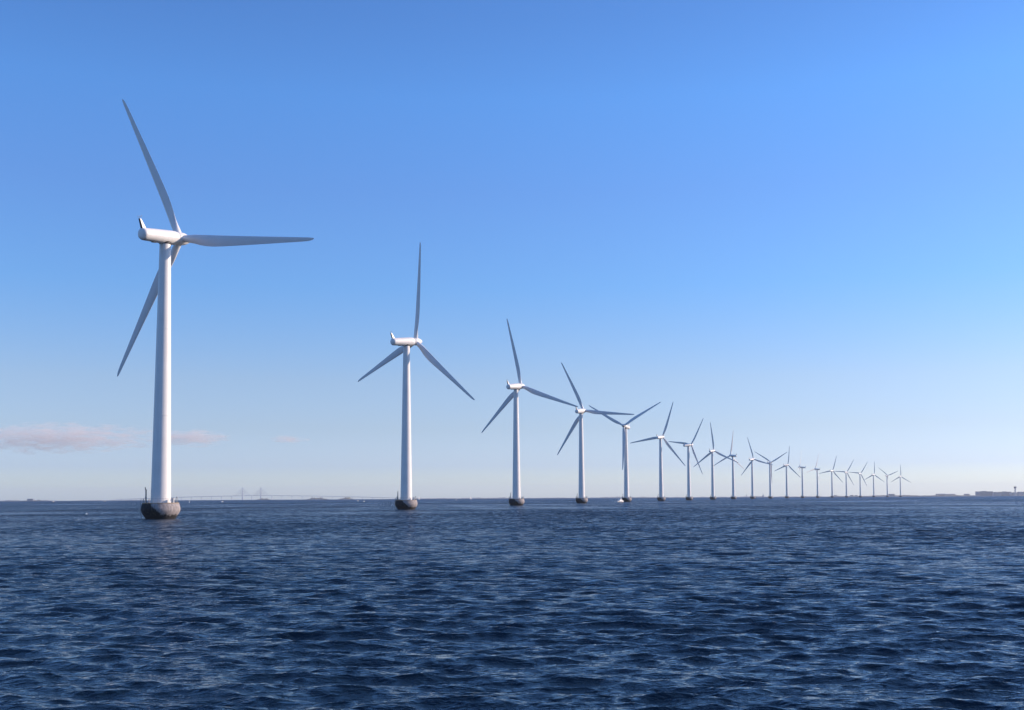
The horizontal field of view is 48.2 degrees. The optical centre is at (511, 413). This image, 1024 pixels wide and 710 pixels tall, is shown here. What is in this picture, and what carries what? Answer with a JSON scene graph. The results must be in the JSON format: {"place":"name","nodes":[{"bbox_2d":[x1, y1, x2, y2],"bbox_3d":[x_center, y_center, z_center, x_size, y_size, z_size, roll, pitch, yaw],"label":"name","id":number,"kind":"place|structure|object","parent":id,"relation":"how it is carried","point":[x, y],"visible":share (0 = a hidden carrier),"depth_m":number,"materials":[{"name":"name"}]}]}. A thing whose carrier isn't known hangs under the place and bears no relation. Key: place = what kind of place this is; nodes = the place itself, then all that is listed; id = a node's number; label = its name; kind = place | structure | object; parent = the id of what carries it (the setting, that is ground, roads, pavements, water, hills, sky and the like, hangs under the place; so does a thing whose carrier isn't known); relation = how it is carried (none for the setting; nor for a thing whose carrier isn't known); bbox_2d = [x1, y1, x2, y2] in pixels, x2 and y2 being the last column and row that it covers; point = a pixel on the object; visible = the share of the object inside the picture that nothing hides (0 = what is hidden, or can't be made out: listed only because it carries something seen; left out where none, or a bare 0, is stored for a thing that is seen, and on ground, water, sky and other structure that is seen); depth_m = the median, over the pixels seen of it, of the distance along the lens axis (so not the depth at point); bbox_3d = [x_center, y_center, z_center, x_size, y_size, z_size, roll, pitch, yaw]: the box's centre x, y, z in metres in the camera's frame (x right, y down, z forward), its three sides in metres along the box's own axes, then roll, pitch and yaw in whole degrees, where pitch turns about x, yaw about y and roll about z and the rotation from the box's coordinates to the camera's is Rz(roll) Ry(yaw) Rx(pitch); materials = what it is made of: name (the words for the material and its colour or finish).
{"place":"outdoors","nodes":[
{"label":"outdoors","id":0,"kind":"place"},
{"bbox_2d":[0,496,1023,709],"bbox_3d":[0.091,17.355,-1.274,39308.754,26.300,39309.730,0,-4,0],"label":"sea","id":1,"kind":"structure","parent":0,"point":[826,603],"depth_m":47.26,"materials":[{"name":"blue liquid"}]},
{"bbox_2d":[79,500,129,500],"bbox_3d":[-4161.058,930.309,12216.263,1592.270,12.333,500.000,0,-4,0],"label":"coast","id":2,"kind":"structure","parent":1,"relation":"on","point":[104,500],"depth_m":12037.25},
{"bbox_2d":[117,99,313,518],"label":"wind turbine","id":3,"kind":"object","parent":1,"relation":"in","point":[162,505],"visible":0.98,"depth_m":257.27,"materials":[{"name":"metal"}]},
{"bbox_2d":[116,487,392,499],"bbox_3d":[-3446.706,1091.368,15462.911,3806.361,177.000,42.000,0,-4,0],"label":"cable stayed bridge","id":4,"kind":"structure","parent":1,"relation":"on","point":[260,495],"depth_m":15447.66,"materials":[{"name":"concrete"}]},
{"bbox_2d":[358,243,474,509],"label":"wind turbine","id":5,"kind":"object","parent":1,"relation":"in","point":[406,501],"visible":0.96,"depth_m":434.09,"materials":[{"name":"metal"}]},
{"bbox_2d":[482,319,577,505],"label":"wind turbine","id":6,"kind":"object","parent":1,"relation":"in","point":[516,500],"visible":0.98,"depth_m":613.17,"materials":[{"name":"metal"}]},
{"bbox_2d":[557,363,633,502],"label":"wind turbine","id":7,"kind":"object","parent":1,"relation":"in","point":[581,498],"visible":0.98,"depth_m":792.27,"materials":[{"name":"metal"}]},
{"bbox_2d":[412,496,826,498],"bbox_3d":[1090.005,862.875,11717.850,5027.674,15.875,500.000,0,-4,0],"label":"coast","id":8,"kind":"structure","parent":1,"relation":"on","point":[592,497],"depth_m":11568.42},
{"bbox_2d":[589,402,660,501],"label":"wind turbine","id":9,"kind":"object","parent":1,"relation":"in","point":[625,426],"visible":0.94,"depth_m":968.99,"materials":[{"name":"metal"}]},
{"bbox_2d":[631,403,684,500],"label":"wind turbine","id":10,"kind":"object","parent":1,"relation":"in","point":[660,498],"visible":0.96,"depth_m":1149.60,"materials":[{"name":"metal"}]},
{"bbox_2d":[668,419,702,499],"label":"wind turbine","id":11,"kind":"object","parent":1,"relation":"in","point":[688,494],"visible":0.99,"depth_m":1327.27,"materials":[{"name":"metal"}]},
{"bbox_2d":[694,423,737,499],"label":"wind turbine","id":12,"kind":"object","parent":1,"relation":"in","point":[713,497],"visible":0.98,"depth_m":1505.64,"materials":[{"name":"metal"}]},
{"bbox_2d":[714,435,744,498],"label":"wind turbine","id":13,"kind":"object","parent":1,"relation":"in","point":[733,486],"visible":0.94,"depth_m":1682.97,"materials":[{"name":"metal"}]},
{"bbox_2d":[742,437,771,498],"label":"wind turbine","id":14,"kind":"object","parent":1,"relation":"in","point":[752,484],"visible":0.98,"depth_m":1860.40,"materials":[{"name":"metal"}]},
{"bbox_2d":[757,452,786,497],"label":"wind turbine","id":15,"kind":"object","parent":1,"relation":"in","point":[770,479],"visible":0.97,"depth_m":2037.05,"materials":[{"name":"metal"}]},
{"bbox_2d":[775,446,800,497],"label":"wind turbine","id":16,"kind":"object","parent":1,"relation":"in","point":[786,495],"visible":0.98,"depth_m":2212.98,"materials":[{"name":"metal"}]},
{"bbox_2d":[797,452,805,497],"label":"wind turbine","id":17,"kind":"object","parent":1,"relation":"in","point":[802,496],"visible":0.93,"depth_m":2388.04,"materials":[{"name":"metal"}]},
{"bbox_2d":[806,455,819,497],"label":"wind turbine","id":18,"kind":"object","parent":1,"relation":"in","point":[817,495],"visible":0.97,"depth_m":2563.12,"materials":[{"name":"metal"}]},
{"bbox_2d":[819,456,840,497],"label":"wind turbine","id":19,"kind":"object","parent":1,"relation":"in","point":[832,496],"visible":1,"depth_m":2738.59,"materials":[{"name":"metal"}]},
{"bbox_2d":[835,461,853,496],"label":"wind turbine","id":20,"kind":"object","parent":1,"relation":"in","point":[846,495],"visible":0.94,"depth_m":2911.88,"materials":[{"name":"metal"}]},
{"bbox_2d":[851,463,866,496],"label":"wind turbine","id":21,"kind":"object","parent":1,"relation":"in","point":[860,480],"visible":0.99,"depth_m":3084.43,"materials":[{"name":"metal"}]},
{"bbox_2d":[866,461,883,496],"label":"wind turbine","id":22,"kind":"object","parent":1,"relation":"in","point":[873,480],"visible":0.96,"depth_m":3256.69,"materials":[{"name":"metal"}]},
{"bbox_2d":[879,468,894,496],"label":"wind turbine","id":23,"kind":"object","parent":1,"relation":"in","point":[886,475],"visible":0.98,"depth_m":3426.76,"materials":[{"name":"metal"}]},
{"bbox_2d":[893,465,909,496],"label":"wind turbine","id":24,"kind":"object","parent":1,"relation":"in","point":[900,476],"visible":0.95,"depth_m":3598.24,"materials":[{"name":"metal"}]},
{"bbox_2d":[0,0,1023,500],"label":"sky","id":25,"kind":"structure","parent":0,"point":[779,224],"materials":[{"name":"blue"}]},
{"bbox_2d":[828,495,1023,496],"bbox_3d":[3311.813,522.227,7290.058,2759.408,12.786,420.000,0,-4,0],"label":"coast","id":26,"kind":"structure","parent":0,"point":[910,495],"depth_m":7141.37},
{"bbox_2d":[975,491,992,495],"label":"building","id":27,"kind":"structure","parent":26,"relation":"on","point":[983,493],"depth_m":7131.64,"materials":[{"name":"grey"}]},
{"bbox_2d":[992,492,999,495],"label":"building","id":28,"kind":"structure","parent":26,"relation":"on","point":[995,493],"depth_m":7111.36,"materials":[{"name":"grey"}]},
{"bbox_2d":[1000,491,1011,495],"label":"building","id":29,"kind":"structure","parent":26,"relation":"on","point":[1002,493],"depth_m":7161.32,"materials":[{"name":"grey"}]},
{"bbox_2d":[1009,492,1019,495],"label":"building","id":30,"kind":"structure","parent":26,"relation":"on","point":[1013,494],"depth_m":7111.31,"materials":[{"name":"grey"}]}
]}

